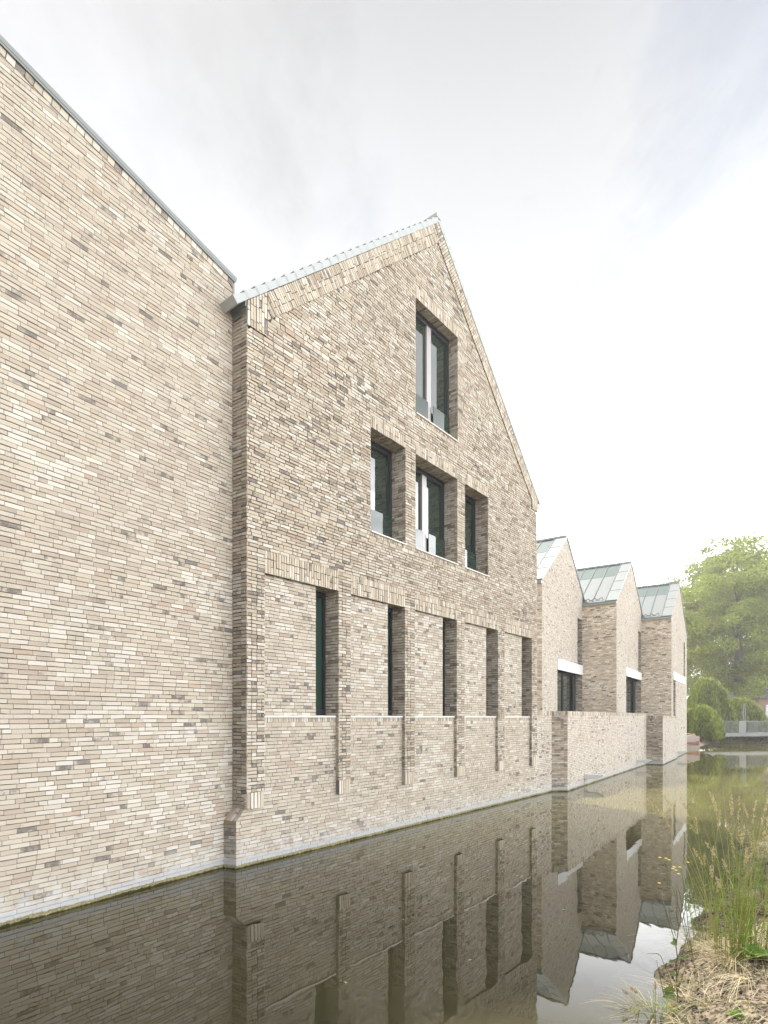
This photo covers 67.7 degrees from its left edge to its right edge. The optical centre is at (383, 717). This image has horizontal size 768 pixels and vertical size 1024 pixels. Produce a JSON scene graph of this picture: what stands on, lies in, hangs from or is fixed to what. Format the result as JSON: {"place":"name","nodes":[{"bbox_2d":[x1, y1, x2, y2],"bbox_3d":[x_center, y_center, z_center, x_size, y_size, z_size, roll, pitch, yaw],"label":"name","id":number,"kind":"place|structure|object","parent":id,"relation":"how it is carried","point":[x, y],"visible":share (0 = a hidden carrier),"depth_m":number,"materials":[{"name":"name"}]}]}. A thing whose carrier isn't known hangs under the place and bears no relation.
{"place":"outdoors","nodes":[
{"label":"outdoors","id":0,"kind":"place"},
{"bbox_2d":[0,743,767,1023],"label":"canal water","id":1,"kind":"structure","parent":0,"point":[492,892],"depth_m":6.50,"materials":[{"name":"liquid"}]},
{"bbox_2d":[0,34,236,927],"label":"brick building","id":2,"kind":"structure","parent":1,"relation":"in","point":[118,279],"depth_m":7.37,"materials":[{"name":"brick"}]},
{"bbox_2d":[530,711,551,795],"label":"canal wall","id":3,"kind":"structure","parent":1,"relation":"in","point":[543,775],"depth_m":17.65,"materials":[{"name":"brick"}]},
{"bbox_2d":[551,711,650,791],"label":"canal wall","id":4,"kind":"structure","parent":1,"relation":"in","point":[589,747],"depth_m":20.57,"materials":[{"name":"brick"}]},
{"bbox_2d":[646,716,676,764],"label":"canal wall","id":5,"kind":"structure","parent":1,"relation":"in","point":[661,740],"depth_m":28.56,"materials":[{"name":"brick"}]},
{"bbox_2d":[0,0,767,695],"label":"sky","id":6,"kind":"structure","parent":0,"point":[594,172],"materials":[{"name":"white"}]},
{"bbox_2d":[599,736,767,1023],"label":"ground","id":7,"kind":"structure","parent":0,"point":[761,987],"depth_m":4.66,"materials":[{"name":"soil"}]},
{"bbox_2d":[219,212,541,868],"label":"gabled house","id":8,"kind":"structure","parent":7,"relation":"on","point":[386,504],"depth_m":11.35,"materials":[{"name":"brick"}]},
{"bbox_2d":[315,591,325,714],"bbox_3d":[-1.303,-1.185,10.538,0.080,2.290,0.558,0,0,39],"label":"slit window","id":9,"kind":"structure","parent":8,"relation":"in","point":[320,599],"depth_m":10.69,"materials":[{"name":"glass"}]},
{"bbox_2d":[370,441,391,537],"bbox_3d":[-0.197,-4.681,11.887,0.137,2.038,1.130,0,0,39],"label":"window","id":10,"kind":"structure","parent":8,"relation":"in","point":[381,458],"depth_m":12.08,"materials":[{"name":"glass"}]},
{"bbox_2d":[387,608,391,715],"bbox_3d":[-0.020,-1.185,12.100,0.080,2.290,0.535,0,0,39],"label":"slit window","id":11,"kind":"structure","parent":8,"relation":"in","point":[389,612],"depth_m":12.26,"materials":[{"name":"glass"}]},
{"bbox_2d":[415,467,444,558],"bbox_3d":[0.923,-4.681,13.251,0.137,2.038,1.686,0,0,39],"label":"window","id":12,"kind":"structure","parent":8,"relation":"in","point":[429,493],"depth_m":13.47,"materials":[{"name":"glass"}]},
{"bbox_2d":[415,312,448,433],"bbox_3d":[1.021,-7.841,13.181,0.137,2.498,1.703,0,0,39],"label":"window","id":13,"kind":"structure","parent":8,"relation":"in","point":[432,349],"depth_m":13.36,"materials":[{"name":"glass"}]},
{"bbox_2d":[442,621,444,715],"bbox_3d":[1.272,-1.185,13.673,0.080,2.290,0.545,0,0,39],"label":"slit window","id":14,"kind":"structure","parent":8,"relation":"in","point":[443,622],"depth_m":13.84,"materials":[{"name":"glass"}]},
{"bbox_2d":[465,495,475,570],"bbox_3d":[2.037,-4.681,14.607,0.137,2.038,1.133,0,0,39],"label":"window","id":15,"kind":"structure","parent":8,"relation":"in","point":[470,556],"depth_m":14.87,"materials":[{"name":"glass"}]},
{"bbox_2d":[486,631,486,715],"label":"slit window","id":16,"kind":"structure","parent":8,"relation":"in","point":[486,631],"depth_m":15.43,"materials":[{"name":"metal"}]},
{"bbox_2d":[581,980,710,1023],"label":"reed grass","id":17,"kind":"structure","parent":7,"relation":"on","point":[653,1006],"depth_m":4.53,"materials":[{"name":"plant"}]},
{"bbox_2d":[637,582,687,756],"bbox_3d":[14.534,-2.755,37.284,9.700,10.910,7.987,0,0,34],"label":"gabled annex","id":18,"kind":"object","parent":7,"relation":"on","point":[664,636],"visible":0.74,"depth_m":32.49,"materials":[{"name":"brick"}]},
{"bbox_2d":[647,889,695,1000],"bbox_3d":[2.379,1.902,4.598,0.480,1.053,0.181,0,0,-15],"label":"leafy weed","id":19,"kind":"object","parent":7,"relation":"on","point":[667,990],"visible":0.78,"depth_m":4.62,"materials":[{"name":"green plant"}]},
{"bbox_2d":[659,857,694,967],"bbox_3d":[2.533,1.698,4.953,0.330,0.976,0.032,0,0,0],"label":"flowering weed","id":20,"kind":"object","parent":7,"relation":"on","point":[682,908],"visible":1,"depth_m":4.95,"materials":[{"name":"green plant"}]},
{"bbox_2d":[687,735,699,747],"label":"abutment","id":21,"kind":"object","parent":7,"relation":"on","point":[693,741],"visible":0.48,"depth_m":43.74,"materials":[{"name":"concrete"}]},
{"bbox_2d":[633,777,767,1000],"bbox_3d":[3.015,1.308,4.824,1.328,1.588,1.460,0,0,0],"label":"reed grass","id":22,"kind":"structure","parent":7,"relation":"on","point":[741,937],"depth_m":4.82,"materials":[{"name":"plant"}]},
{"bbox_2d":[687,704,725,741],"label":"weeping shrub","id":23,"kind":"object","parent":7,"relation":"on","point":[704,721],"visible":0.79,"depth_m":45.67,"materials":[{"name":"green plant"}]},
{"bbox_2d":[687,676,738,731],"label":"weeping shrub","id":24,"kind":"object","parent":7,"relation":"on","point":[709,691],"visible":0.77,"depth_m":52.52,"materials":[{"name":"green plant"}]},
{"bbox_2d":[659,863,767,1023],"bbox_3d":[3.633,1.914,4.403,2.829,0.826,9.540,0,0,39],"label":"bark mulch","id":25,"kind":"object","parent":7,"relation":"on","point":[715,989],"visible":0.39,"depth_m":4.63,"materials":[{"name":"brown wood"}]},
{"bbox_2d":[727,1009,742,1018],"bbox_3d":[2.468,2.077,4.012,0.102,0.043,0.107,0,0,42],"label":"leaf rosette","id":26,"kind":"object","parent":25,"relation":"on","point":[734,1012],"visible":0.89,"depth_m":4.02,"materials":[{"name":"green plant"}]},
{"bbox_2d":[739,942,767,960],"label":"leaf rosette","id":27,"kind":"object","parent":25,"relation":"on","point":[754,952],"visible":0.92,"depth_m":4.67,"materials":[{"name":"green plant"}]},
{"bbox_2d":[662,533,766,696],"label":"broadleaf tree","id":28,"kind":"object","parent":7,"relation":"on","point":[696,564],"visible":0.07,"depth_m":81.56,"materials":[{"name":"green plant"}]},
{"bbox_2d":[681,532,767,698],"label":"broadleaf tree","id":29,"kind":"object","parent":7,"relation":"on","point":[747,574],"visible":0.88,"depth_m":63.45,"materials":[{"name":"green plant"}]},
{"bbox_2d":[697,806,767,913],"bbox_3d":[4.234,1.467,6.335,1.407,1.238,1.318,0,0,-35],"label":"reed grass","id":30,"kind":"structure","parent":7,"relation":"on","point":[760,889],"depth_m":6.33,"materials":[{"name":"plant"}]},
{"bbox_2d":[712,729,767,742],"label":"bank growth","id":31,"kind":"object","parent":7,"relation":"on","point":[725,738],"visible":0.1,"depth_m":53.76,"materials":[{"name":"green plant"}]},
{"bbox_2d":[723,705,767,736],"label":"footbridge","id":32,"kind":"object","parent":7,"relation":"on","point":[741,730],"visible":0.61,"depth_m":50.75,"materials":[{"name":"concrete"}]},
{"bbox_2d":[726,696,767,731],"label":"weeping shrub","id":33,"kind":"object","parent":7,"relation":"on","point":[754,711],"visible":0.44,"depth_m":54.08,"materials":[{"name":"green plant"}]},
{"bbox_2d":[727,676,767,715],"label":"brick cottage","id":34,"kind":"structure","parent":7,"relation":"on","point":[762,702],"depth_m":69.08,"materials":[{"name":"brick"}]},
{"bbox_2d":[742,578,767,651],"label":"broadleaf tree","id":35,"kind":"object","parent":7,"relation":"on","point":[766,598],"visible":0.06,"depth_m":74.71,"materials":[{"name":"green plant"}]},
{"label":"terrace floor","id":36,"kind":"structure","parent":0,"visible":0},
{"bbox_2d":[537,535,584,710],"bbox_3d":[4.302,-3.780,28.030,9.145,8.860,6.543,0,0,34],"label":"gabled annex","id":37,"kind":"object","parent":36,"relation":"on","point":[560,596],"visible":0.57,"depth_m":25.08,"materials":[{"name":"brick"}]},
{"bbox_2d":[557,671,575,710],"bbox_3d":[8.265,-0.735,26.463,0.080,2.670,4.040,0,0,34],"label":"window","id":38,"kind":"structure","parent":37,"relation":"in","point":[564,681],"depth_m":26.76,"materials":[{"name":"glass"}]},
{"bbox_2d":[577,561,642,712],"bbox_3d":[9.114,-3.785,32.422,9.145,8.870,6.989,0,0,34],"label":"gabled annex","id":39,"kind":"object","parent":36,"relation":"on","point":[612,612],"visible":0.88,"depth_m":27.92,"materials":[{"name":"brick"}]},
{"bbox_2d":[626,678,633,712],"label":"window","id":40,"kind":"structure","parent":39,"relation":"in","point":[629,683],"depth_m":31.64,"materials":[{"name":"glass"}]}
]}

